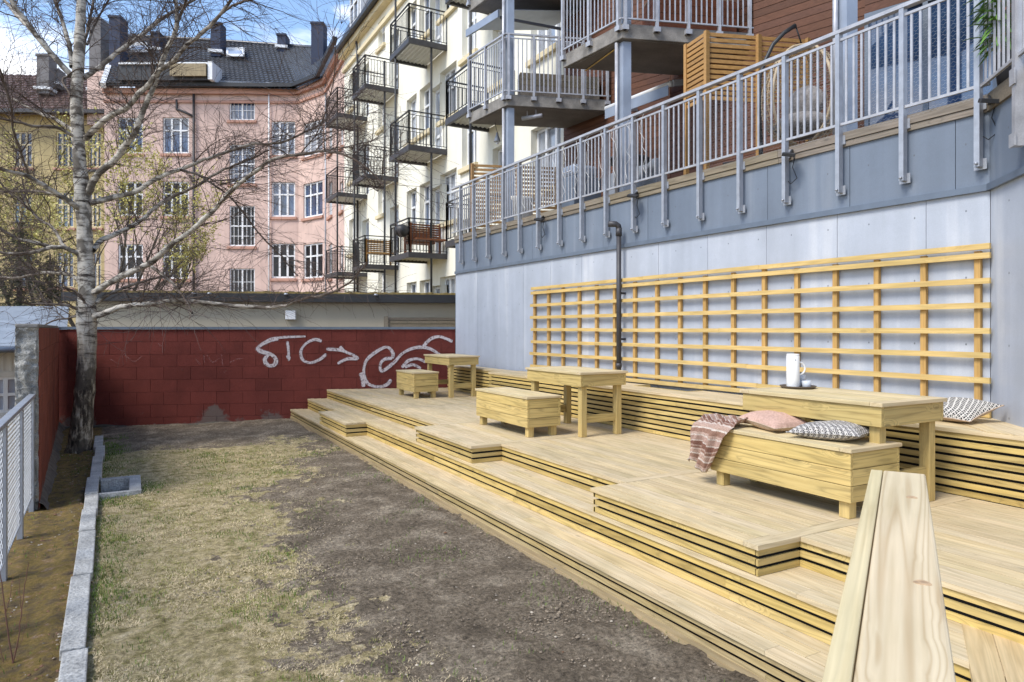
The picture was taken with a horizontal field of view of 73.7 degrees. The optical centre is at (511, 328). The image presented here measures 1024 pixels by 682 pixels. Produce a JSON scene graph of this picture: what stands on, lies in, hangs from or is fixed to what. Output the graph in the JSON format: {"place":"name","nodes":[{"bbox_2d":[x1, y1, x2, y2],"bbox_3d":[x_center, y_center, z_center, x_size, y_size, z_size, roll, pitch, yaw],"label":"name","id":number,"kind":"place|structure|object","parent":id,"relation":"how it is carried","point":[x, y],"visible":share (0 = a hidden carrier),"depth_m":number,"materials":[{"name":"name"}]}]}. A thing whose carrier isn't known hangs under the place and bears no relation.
{"place":"outdoors","nodes":[
{"label":"outdoors","id":0,"kind":"place"},
{"bbox_2d":[0,0,349,87],"label":"sky","id":1,"kind":"structure","parent":0,"point":[298,30],"materials":[{"name":"blue"}]},
{"bbox_2d":[88,436,517,681],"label":"dry grass","id":2,"kind":"structure","parent":0,"point":[206,536],"depth_m":5.47,"materials":[{"name":"plant"}]},
{"bbox_2d":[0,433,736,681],"bbox_3d":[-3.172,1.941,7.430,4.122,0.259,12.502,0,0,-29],"label":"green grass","id":3,"kind":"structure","parent":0,"point":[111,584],"depth_m":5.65,"materials":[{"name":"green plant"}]},
{"bbox_2d":[0,418,758,681],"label":"ground","id":4,"kind":"structure","parent":0,"point":[648,656],"depth_m":4.84,"materials":[{"name":"soil"}]},
{"bbox_2d":[0,563,28,663],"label":"sapling","id":5,"kind":"object","parent":4,"relation":"on","point":[5,610],"visible":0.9,"depth_m":3.85,"materials":[{"name":"brown plant"}]},
{"bbox_2d":[0,394,35,581],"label":"fence","id":6,"kind":"object","parent":4,"relation":"on","point":[21,408],"visible":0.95,"depth_m":5.84,"materials":[{"name":"metal"}]},
{"bbox_2d":[0,221,52,305],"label":"conifer","id":7,"kind":"object","parent":4,"relation":"on","point":[18,280],"visible":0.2,"depth_m":19.44,"materials":[{"name":"green plant"}]},
{"bbox_2d":[0,306,68,419],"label":"white shed","id":8,"kind":"structure","parent":4,"relation":"on","point":[7,385],"depth_m":14.76,"materials":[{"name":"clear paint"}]},
{"bbox_2d":[0,376,14,412],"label":"window","id":9,"kind":"structure","parent":8,"relation":"in","point":[7,384],"depth_m":14.48,"materials":[{"name":"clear glass"}]},
{"bbox_2d":[14,324,65,510],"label":"side wall","id":10,"kind":"structure","parent":4,"relation":"on","point":[36,363],"depth_m":7.48,"materials":[{"name":"concrete"}]},
{"bbox_2d":[30,254,71,325],"bbox_3d":[-13.918,-0.050,20.532,2.296,4.400,2.261,0,0,-29],"label":"conifer","id":11,"kind":"object","parent":4,"relation":"on","point":[49,278],"visible":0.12,"depth_m":20.46,"materials":[{"name":"green plant"}]},
{"bbox_2d":[0,17,108,326],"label":"yellow apartment house","id":12,"kind":"structure","parent":4,"relation":"on","point":[44,147],"depth_m":37.86,"materials":[{"name":"paint"}]},
{"bbox_2d":[13,132,32,169],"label":"window","id":13,"kind":"structure","parent":12,"relation":"in","point":[30,143],"depth_m":37.84,"materials":[{"name":"paint"}]},
{"bbox_2d":[53,132,72,169],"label":"window","id":14,"kind":"structure","parent":12,"relation":"in","point":[59,135],"depth_m":37.91,"materials":[{"name":"paint"}]},
{"bbox_2d":[56,192,75,229],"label":"window","id":15,"kind":"structure","parent":12,"relation":"in","point":[71,224],"depth_m":37.92,"materials":[{"name":"paint"}]},
{"bbox_2d":[57,252,75,289],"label":"window","id":16,"kind":"structure","parent":12,"relation":"in","point":[70,282],"depth_m":37.93,"materials":[{"name":"glass"}]},
{"bbox_2d":[87,132,100,168],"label":"window","id":17,"kind":"structure","parent":12,"relation":"in","point":[92,151],"depth_m":37.96,"materials":[{"name":"paint"}]},
{"bbox_2d":[91,192,102,229],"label":"window","id":18,"kind":"structure","parent":12,"relation":"in","point":[92,196],"depth_m":37.96,"materials":[{"name":"paint"}]},
{"bbox_2d":[94,252,100,287],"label":"window","id":19,"kind":"structure","parent":12,"relation":"in","point":[98,266],"depth_m":37.97,"materials":[{"name":"paint"}]},
{"bbox_2d":[58,648,87,681],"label":"kerb stone","id":20,"kind":"object","parent":4,"relation":"on","point":[73,665],"visible":0.96,"depth_m":3.65,"materials":[{"name":"stone"}]},
{"bbox_2d":[59,574,90,660],"bbox_3d":[-2.817,1.926,4.423,0.125,0.248,1.333,0,0,-31],"label":"kerb stone","id":21,"kind":"object","parent":4,"relation":"on","point":[74,632],"visible":0.77,"depth_m":4.29,"materials":[{"name":"stone"}]},
{"bbox_2d":[73,530,95,580],"bbox_3d":[-3.467,1.924,5.549,0.125,0.252,1.233,0,0,-31],"label":"kerb stone","id":22,"kind":"object","parent":4,"relation":"on","point":[84,559],"visible":0.59,"depth_m":5.46,"materials":[{"name":"stone"}]},
{"bbox_2d":[79,508,96,531],"bbox_3d":[-4.005,1.922,6.451,0.125,0.256,0.833,0,0,-31],"label":"kerb stone","id":23,"kind":"object","parent":4,"relation":"on","point":[88,520],"visible":0.47,"depth_m":6.40,"materials":[{"name":"stone"}]},
{"bbox_2d":[83,493,98,515],"bbox_3d":[-4.403,1.927,7.145,0.125,0.247,0.733,0,0,-31],"label":"kerb stone","id":24,"kind":"object","parent":4,"relation":"on","point":[91,501],"visible":0.47,"depth_m":7.12,"materials":[{"name":"stone"}]},
{"bbox_2d":[85,476,98,494],"bbox_3d":[-4.842,1.923,7.874,0.125,0.254,0.933,0,0,-31],"label":"kerb stone","id":25,"kind":"object","parent":4,"relation":"on","point":[92,485],"visible":0.49,"depth_m":7.81,"materials":[{"name":"stone"}]},
{"bbox_2d":[90,455,102,483],"bbox_3d":[-5.465,1.950,8.986,0.125,0.300,1.583,0,0,-31],"label":"kerb stone","id":26,"kind":"object","parent":4,"relation":"on","point":[97,466],"visible":0.54,"depth_m":8.88,"materials":[{"name":"stone"}]},
{"bbox_2d":[95,445,104,462],"bbox_3d":[-6.133,1.960,10.159,0.125,0.280,1.083,0,0,-31],"label":"kerb stone","id":27,"kind":"object","parent":4,"relation":"on","point":[99,450],"visible":0.41,"depth_m":10.10,"materials":[{"name":"stone"}]},
{"bbox_2d":[0,106,235,326],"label":"budding tree","id":28,"kind":"object","parent":4,"relation":"on","point":[115,218],"visible":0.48,"depth_m":21.22,"materials":[{"name":"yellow plant"}]},
{"bbox_2d":[99,475,140,500],"bbox_3d":[-4.577,1.962,7.981,0.420,0.295,0.920,0,0,-29],"label":"drain frame","id":29,"kind":"object","parent":4,"relation":"on","point":[114,487],"visible":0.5,"depth_m":8.19,"materials":[{"name":"concrete"}]},
{"bbox_2d":[98,15,343,292],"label":"pink apartment house","id":30,"kind":"structure","parent":4,"relation":"on","point":[233,77],"depth_m":36.74,"materials":[{"name":"paint"}]},
{"bbox_2d":[115,118,144,155],"bbox_3d":[-20.479,-10.288,36.652,1.522,2.082,0.240,0,0,-1],"label":"window","id":31,"kind":"structure","parent":30,"relation":"in","point":[141,141],"depth_m":36.72,"materials":[{"name":"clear glass"}]},
{"bbox_2d":[117,182,142,218],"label":"window","id":32,"kind":"structure","parent":30,"relation":"in","point":[131,183],"depth_m":36.74,"materials":[{"name":"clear glass"}]},
{"bbox_2d":[119,244,144,281],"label":"window","id":33,"kind":"structure","parent":30,"relation":"in","point":[128,245],"depth_m":36.72,"materials":[{"name":"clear glass"}]},
{"bbox_2d":[160,182,189,218],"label":"window","id":34,"kind":"structure","parent":30,"relation":"in","point":[178,186],"depth_m":36.80,"materials":[{"name":"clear glass"}]},
{"bbox_2d":[160,118,190,155],"bbox_3d":[-18.069,-10.304,36.707,1.594,2.086,0.240,0,0,-1],"label":"window","id":35,"kind":"structure","parent":30,"relation":"in","point":[182,128],"depth_m":36.80,"materials":[{"name":"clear glass"}]},
{"bbox_2d":[161,244,190,281],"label":"window","id":36,"kind":"structure","parent":30,"relation":"in","point":[172,277],"depth_m":36.80,"materials":[{"name":"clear glass"}]},
{"bbox_2d":[227,103,256,122],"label":"window","id":37,"kind":"structure","parent":30,"relation":"in","point":[241,109],"depth_m":36.88,"materials":[{"name":"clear glass"}]},
{"bbox_2d":[227,145,256,185],"bbox_3d":[-14.542,-8.793,36.788,1.567,2.262,0.240,0,0,-1],"label":"window","id":38,"kind":"structure","parent":30,"relation":"in","point":[244,156],"depth_m":36.88,"materials":[{"name":"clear glass"}]},
{"bbox_2d":[227,206,256,248],"bbox_3d":[-14.542,-5.450,36.788,1.567,2.331,0.240,0,0,-1],"label":"window","id":39,"kind":"structure","parent":30,"relation":"in","point":[236,233],"depth_m":36.88,"materials":[{"name":"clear glass"}]},
{"bbox_2d":[230,268,254,291],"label":"window","id":40,"kind":"structure","parent":30,"relation":"in","point":[247,277],"depth_m":36.89,"materials":[{"name":"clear glass"}]},
{"bbox_2d":[271,122,295,157],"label":"window","id":41,"kind":"structure","parent":30,"relation":"in","point":[282,123],"depth_m":36.92,"materials":[{"name":"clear glass"}]},
{"bbox_2d":[270,182,296,219],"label":"window","id":42,"kind":"structure","parent":30,"relation":"in","point":[287,214],"depth_m":36.92,"materials":[{"name":"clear glass"}]},
{"bbox_2d":[270,244,296,280],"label":"window","id":43,"kind":"structure","parent":30,"relation":"in","point":[282,274],"depth_m":36.92,"materials":[{"name":"clear glass"}]},
{"bbox_2d":[301,120,323,160],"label":"window","id":44,"kind":"structure","parent":30,"relation":"in","point":[306,136],"depth_m":36.14,"materials":[{"name":"clear glass"}]},
{"bbox_2d":[301,180,323,220],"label":"window","id":45,"kind":"structure","parent":30,"relation":"in","point":[309,204],"depth_m":36.05,"materials":[{"name":"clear glass"}]},
{"bbox_2d":[301,243,323,281],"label":"window","id":46,"kind":"structure","parent":30,"relation":"in","point":[311,250],"depth_m":36.02,"materials":[{"name":"clear glass"}]},
{"bbox_2d":[0,0,508,453],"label":"birch tree","id":47,"kind":"object","parent":4,"relation":"on","point":[87,315],"visible":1,"depth_m":10.58,"materials":[{"name":"grey plant"}]},
{"bbox_2d":[58,327,454,428],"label":"block wall","id":48,"kind":"structure","parent":4,"relation":"on","point":[267,373],"depth_m":13.79,"materials":[{"name":"red brick"}]},
{"bbox_2d":[61,289,454,326],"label":"garage","id":49,"kind":"structure","parent":4,"relation":"on","point":[429,309],"depth_m":16.86,"materials":[{"name":"beige paint"}]},
{"bbox_2d":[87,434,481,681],"bbox_3d":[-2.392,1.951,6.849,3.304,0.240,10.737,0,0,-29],"label":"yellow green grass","id":50,"kind":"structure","parent":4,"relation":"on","point":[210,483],"depth_m":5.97,"materials":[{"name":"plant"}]},
{"bbox_2d":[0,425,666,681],"bbox_3d":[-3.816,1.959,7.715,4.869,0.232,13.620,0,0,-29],"label":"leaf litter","id":51,"kind":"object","parent":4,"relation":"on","point":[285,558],"visible":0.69,"depth_m":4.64,"materials":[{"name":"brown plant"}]},
{"bbox_2d":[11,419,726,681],"bbox_3d":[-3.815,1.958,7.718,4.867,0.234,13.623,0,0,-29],"label":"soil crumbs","id":52,"kind":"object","parent":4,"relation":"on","point":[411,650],"visible":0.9,"depth_m":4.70,"materials":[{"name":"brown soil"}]},
{"bbox_2d":[326,0,563,292],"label":"cream apartment house","id":53,"kind":"structure","parent":4,"relation":"on","point":[434,47],"depth_m":21.94,"materials":[{"name":"paint"}]},
{"bbox_2d":[366,239,393,264],"bbox_3d":[-4.684,-2.745,24.312,0.960,0.910,0.530,0,0,-29],"label":"wooden bench","id":54,"kind":"object","parent":53,"relation":"on","point":[368,251],"visible":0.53,"depth_m":24.35,"materials":[{"name":"brown wood"}]},
{"bbox_2d":[375,26,385,54],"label":"window","id":55,"kind":"structure","parent":53,"relation":"in","point":[382,45],"depth_m":26.46,"materials":[{"name":"beige glass"}]},
{"bbox_2d":[394,224,408,236],"bbox_3d":[-3.218,-2.892,20.340,0.435,0.390,0.726,0,0,15],"label":"kettle grill","id":56,"kind":"object","parent":53,"relation":"attached to","point":[404,231],"visible":0.95,"depth_m":20.05,"materials":[{"name":"black paint"}]},
{"bbox_2d":[403,190,416,239],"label":"window","id":57,"kind":"structure","parent":53,"relation":"in","point":[413,213],"depth_m":23.80,"materials":[{"name":"clear glass"}]},
{"bbox_2d":[403,97,416,146],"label":"window","id":58,"kind":"structure","parent":53,"relation":"in","point":[414,103],"depth_m":23.73,"materials":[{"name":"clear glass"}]},
{"bbox_2d":[411,6,416,37],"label":"window","id":59,"kind":"structure","parent":53,"relation":"in","point":[414,10],"depth_m":23.76,"materials":[{"name":"clear glass"}]},
{"bbox_2d":[404,228,434,252],"bbox_3d":[-2.872,-2.745,21.372,0.860,0.910,0.530,0,0,-29],"label":"wooden bench","id":60,"kind":"object","parent":53,"relation":"on","point":[421,243],"visible":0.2,"depth_m":21.37,"materials":[{"name":"brown wood"}]},
{"bbox_2d":[416,184,429,232],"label":"window","id":61,"kind":"structure","parent":53,"relation":"in","point":[426,193],"depth_m":22.75,"materials":[{"name":"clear glass"}]},
{"bbox_2d":[416,87,429,140],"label":"window","id":62,"kind":"structure","parent":53,"relation":"in","point":[427,92],"depth_m":22.68,"materials":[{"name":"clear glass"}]},
{"bbox_2d":[419,0,429,39],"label":"window","id":63,"kind":"structure","parent":53,"relation":"in","point":[426,2],"depth_m":22.68,"materials":[{"name":"clear glass"}]},
{"bbox_2d":[410,222,445,253],"bbox_3d":[-2.524,-2.745,20.593,1.010,0.910,0.530,0,0,-29],"label":"wooden bench","id":64,"kind":"object","parent":53,"relation":"on","point":[428,238],"visible":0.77,"depth_m":20.67,"materials":[{"name":"brown wood"}]},
{"bbox_2d":[435,88,441,148],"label":"window","id":65,"kind":"structure","parent":53,"relation":"in","point":[437,93],"depth_m":21.98,"materials":[{"name":"clear glass"}]},
{"bbox_2d":[435,185,447,253],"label":"window","id":66,"kind":"structure","parent":53,"relation":"in","point":[437,192],"depth_m":21.98,"materials":[{"name":"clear glass"}]},
{"bbox_2d":[435,0,447,43],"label":"window","id":67,"kind":"structure","parent":53,"relation":"in","point":[437,2],"depth_m":21.98,"materials":[{"name":"clear glass"}]},
{"bbox_2d":[436,170,456,227],"bbox_3d":[-1.882,-3.940,20.767,0.340,1.660,1.450,0,0,-29],"label":"window","id":68,"kind":"structure","parent":53,"relation":"in","point":[452,182],"depth_m":20.96,"materials":[{"name":"clear glass"}]},
{"bbox_2d":[436,65,457,127],"bbox_3d":[-1.882,-7.120,20.767,0.340,1.660,1.450,0,0,-29],"label":"window","id":69,"kind":"structure","parent":53,"relation":"in","point":[454,69],"depth_m":20.97,"materials":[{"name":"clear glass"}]},
{"bbox_2d":[436,5,457,25],"bbox_3d":[-1.882,-10.290,20.767,0.340,1.660,1.450,0,0,-29],"label":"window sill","id":70,"kind":"structure","parent":53,"relation":"in","point":[451,9],"depth_m":20.63,"materials":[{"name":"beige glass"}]},
{"bbox_2d":[445,276,454,292],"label":"window","id":71,"kind":"structure","parent":53,"relation":"in","point":[450,281],"depth_m":20.98,"materials":[{"name":"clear glass"}]},
{"bbox_2d":[458,129,477,174],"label":"window","id":72,"kind":"structure","parent":53,"relation":"in","point":[465,169],"depth_m":19.69,"materials":[{"name":"clear glass"}]},
{"bbox_2d":[458,10,477,66],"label":"window","id":73,"kind":"structure","parent":53,"relation":"in","point":[462,61],"depth_m":19.69,"materials":[{"name":"clear glass"}]},
{"bbox_2d":[488,30,501,92],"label":"window","id":74,"kind":"structure","parent":53,"relation":"in","point":[500,31],"depth_m":18.19,"materials":[{"name":"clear glass"}]},
{"bbox_2d":[525,22,560,67],"bbox_3d":[0.834,-7.120,15.896,0.340,1.660,1.500,0,0,-29],"label":"window","id":75,"kind":"structure","parent":53,"relation":"in","point":[552,32],"depth_m":16.04,"materials":[{"name":"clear glass"}]},
{"bbox_2d":[528,127,560,197],"bbox_3d":[0.834,-3.940,15.896,0.340,1.660,1.500,0,0,-29],"label":"window","id":76,"kind":"structure","parent":53,"relation":"in","point":[547,137],"depth_m":16.11,"materials":[{"name":"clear glass"}]},
{"bbox_2d":[290,388,1023,681],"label":"timber terrace","id":77,"kind":"structure","parent":4,"relation":"on","point":[742,575],"depth_m":4.74,"materials":[{"name":"wood"},{"name":"stained wood"},{"name":"weathered wood"}]},
{"bbox_2d":[396,369,438,398],"bbox_3d":[-1.758,1.015,12.628,0.490,0.466,0.930,0,0,-29],"label":"box bench","id":78,"kind":"object","parent":77,"relation":"on","point":[416,381],"visible":1,"depth_m":12.30,"materials":[{"name":"yellow wood"}]},
{"bbox_2d":[424,354,479,397],"bbox_3d":[-1.155,0.874,12.924,0.630,0.749,1.200,0,0,-29],"label":"garden table","id":79,"kind":"object","parent":77,"relation":"on","point":[450,360],"visible":0.97,"depth_m":12.51,"materials":[{"name":"brown wood"}]},
{"bbox_2d":[475,387,561,436],"bbox_3d":[0.051,1.015,8.455,0.475,0.467,1.340,0,0,-29],"label":"box bench","id":80,"kind":"object","parent":77,"relation":"on","point":[529,410],"visible":1,"depth_m":8.00,"materials":[{"name":"brown wood"}]},
{"bbox_2d":[525,366,627,436],"bbox_3d":[0.772,0.874,8.445,0.685,0.749,1.240,0,0,-29],"label":"garden table","id":81,"kind":"object","parent":77,"relation":"on","point":[582,379],"visible":0.97,"depth_m":8.06,"materials":[{"name":"brown wood"}]},
{"bbox_2d":[447,365,1023,507],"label":"built in seat","id":82,"kind":"object","parent":77,"relation":"on","point":[981,458],"visible":0.44,"depth_m":5.49,"materials":[{"name":"brown wood"}]},
{"bbox_2d":[943,397,1003,421],"bbox_3d":[3.601,0.649,5.534,0.391,0.176,0.506,0,0,-21],"label":"cushion","id":83,"kind":"object","parent":82,"relation":"on","point":[960,409],"visible":0.72,"depth_m":5.38,"materials":[{"name":"beige fabric"}]},
{"bbox_2d":[710,423,901,518],"bbox_3d":[2.126,1.014,5.084,0.555,0.467,1.250,0,0,-29],"label":"box bench","id":84,"kind":"object","parent":77,"relation":"on","point":[839,471],"visible":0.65,"depth_m":4.72,"materials":[{"name":"brown wood"}]},
{"bbox_2d":[687,413,751,472],"bbox_3d":[1.689,0.925,5.498,0.386,0.458,0.479,0,0,-29],"label":"blanket","id":85,"kind":"object","parent":84,"relation":"hanging from","point":[708,432],"visible":0.94,"depth_m":5.45,"materials":[{"name":"pink fabric"}]},
{"bbox_2d":[737,410,807,431],"bbox_3d":[2.044,0.715,5.307,0.367,0.144,0.465,0,0,-17],"label":"cushion","id":86,"kind":"object","parent":84,"relation":"on","point":[771,420],"visible":0.82,"depth_m":5.18,"materials":[{"name":"pink fabric"}]},
{"bbox_2d":[786,420,869,440],"bbox_3d":[2.250,0.718,4.814,0.327,0.137,0.505,0,0,-43],"label":"cushion","id":87,"kind":"object","parent":84,"relation":"on","point":[838,430],"visible":0.94,"depth_m":4.71,"materials":[{"name":"grey fabric"}]},
{"bbox_2d":[740,387,946,501],"bbox_3d":[2.510,0.874,5.278,0.774,0.749,1.225,0,0,-29],"label":"garden table","id":88,"kind":"object","parent":77,"relation":"on","point":[877,413],"visible":0.77,"depth_m":4.93,"materials":[{"name":"brown wood"}]},
{"bbox_2d":[780,384,816,388],"bbox_3d":[2.397,0.488,5.722,0.290,0.022,0.290,0,0,-29],"label":"round tray","id":89,"kind":"object","parent":88,"relation":"on","point":[792,387],"visible":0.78,"depth_m":5.62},
{"bbox_2d":[786,354,805,386],"bbox_3d":[2.368,0.350,5.715,0.147,0.280,0.108,0,0,-29],"label":"thermos jug","id":90,"kind":"object","parent":89,"relation":"on","point":[793,373],"visible":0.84,"depth_m":5.66,"materials":[{"name":"white plastic"}]},
{"bbox_2d":[822,470,955,681],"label":"handrail","id":91,"kind":"object","parent":77,"relation":"on","point":[891,624],"visible":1,"depth_m":1.14,"materials":[{"name":"brown wood"}]},
{"bbox_2d":[450,0,1023,427],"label":"terrace building","id":92,"kind":"structure","parent":4,"relation":"on","point":[905,155],"depth_m":8.19,"materials":[{"name":"grey metal"}]},
{"bbox_2d":[471,163,556,231],"bbox_3d":[0.079,-2.735,14.553,1.928,1.490,0.064,0,0,-10],"label":"slat screen","id":93,"kind":"object","parent":92,"relation":"on","point":[473,169],"visible":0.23,"depth_m":14.50,"materials":[{"name":"brown wood"}]},
{"bbox_2d":[511,196,533,219],"bbox_3d":[0.115,-2.285,13.600,0.660,0.600,0.656,0,0,-29],"label":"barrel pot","id":94,"kind":"object","parent":92,"relation":"on","point":[525,215],"visible":0.15,"depth_m":13.33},
{"bbox_2d":[466,9,579,36],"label":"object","id":95,"kind":"object","parent":92,"relation":"attached to","point":[536,19],"visible":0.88,"depth_m":14.21,"materials":[{"name":"white metal"}]},
{"bbox_2d":[517,72,598,98],"bbox_3d":[0.928,-4.789,13.677,1.600,0.482,0.350,0,0,-9],"label":"planter box","id":96,"kind":"object","parent":92,"relation":"on","point":[554,85],"visible":0.36,"depth_m":13.50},
{"bbox_2d":[514,114,645,207],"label":"string lights","id":97,"kind":"object","parent":92,"relation":"hanging from","point":[577,167],"visible":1,"depth_m":10.53},
{"bbox_2d":[562,164,600,206],"bbox_3d":[1.301,-2.558,13.201,0.695,1.145,0.500,0,0,-29],"label":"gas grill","id":98,"kind":"object","parent":92,"relation":"on","point":[587,198],"visible":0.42,"depth_m":13.03,"materials":[{"name":"grey metal"}]},
{"bbox_2d":[608,221,625,369],"bbox_3d":[1.500,-0.383,9.656,0.292,2.266,0.097,0,0,-11],"label":"vent pipe","id":99,"kind":"object","parent":92,"relation":"attached to","point":[616,224],"visible":0.95,"depth_m":9.62,"materials":[{"name":"grey metal"}]},
{"bbox_2d":[609,158,660,194],"bbox_3d":[2.276,-2.360,11.733,0.720,0.750,1.500,0,0,-26],"label":"terrace sofa","id":100,"kind":"object","parent":92,"relation":"on","point":[646,182],"visible":0.02,"depth_m":11.08,"materials":[{"name":"grey metal"}]},
{"bbox_2d":[604,79,682,118],"bbox_3d":[2.446,-4.090,12.252,0.706,0.320,1.690,0,0,-29],"label":"awning","id":101,"kind":"object","parent":92,"relation":"attached to","point":[650,95],"visible":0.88,"depth_m":11.89,"materials":[{"name":"white metal"}]},
{"bbox_2d":[642,0,736,31],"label":"railing","id":102,"kind":"object","parent":92,"relation":"on","point":[678,25],"visible":0.36,"depth_m":10.49,"materials":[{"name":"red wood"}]},
{"bbox_2d":[683,30,811,174],"bbox_3d":[3.115,-2.905,8.894,1.669,1.830,0.471,0,0,6],"label":"slat screen","id":103,"kind":"object","parent":92,"relation":"on","point":[706,56],"visible":0.65,"depth_m":8.87,"materials":[{"name":"brown wood"}]},
{"bbox_2d":[529,243,990,417],"bbox_3d":[2.148,0.015,8.721,0.068,1.451,7.144,0,0,-31],"label":"wall trellis","id":104,"kind":"object","parent":92,"relation":"attached to","point":[978,331],"depth_m":7.34,"materials":[{"name":"yellow wood"}]},
{"bbox_2d":[723,23,831,163],"bbox_3d":[3.290,-2.803,8.268,1.351,1.630,0.837,0,0,26],"label":"egg chair","id":105,"kind":"object","parent":92,"relation":"on","point":[814,97],"visible":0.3,"depth_m":8.08,"materials":[{"name":"wicker"}]},
{"bbox_2d":[864,0,996,126],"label":"terrace door","id":106,"kind":"structure","parent":92,"relation":"in","point":[953,58],"depth_m":8.80,"materials":[{"name":"grey glass"}]},
{"bbox_2d":[961,0,1011,85],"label":"potted bamboo","id":107,"kind":"object","parent":92,"relation":"on","point":[1001,77],"visible":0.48,"depth_m":5.55,"materials":[{"name":"green plant"}]},
{"bbox_2d":[978,95,998,139],"bbox_3d":[3.900,-1.743,5.581,0.148,0.375,0.230,0,0,25],"label":"floodlight","id":108,"kind":"object","parent":92,"relation":"attached to","point":[989,100],"visible":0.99,"depth_m":5.51,"materials":[{"name":"black paint"}]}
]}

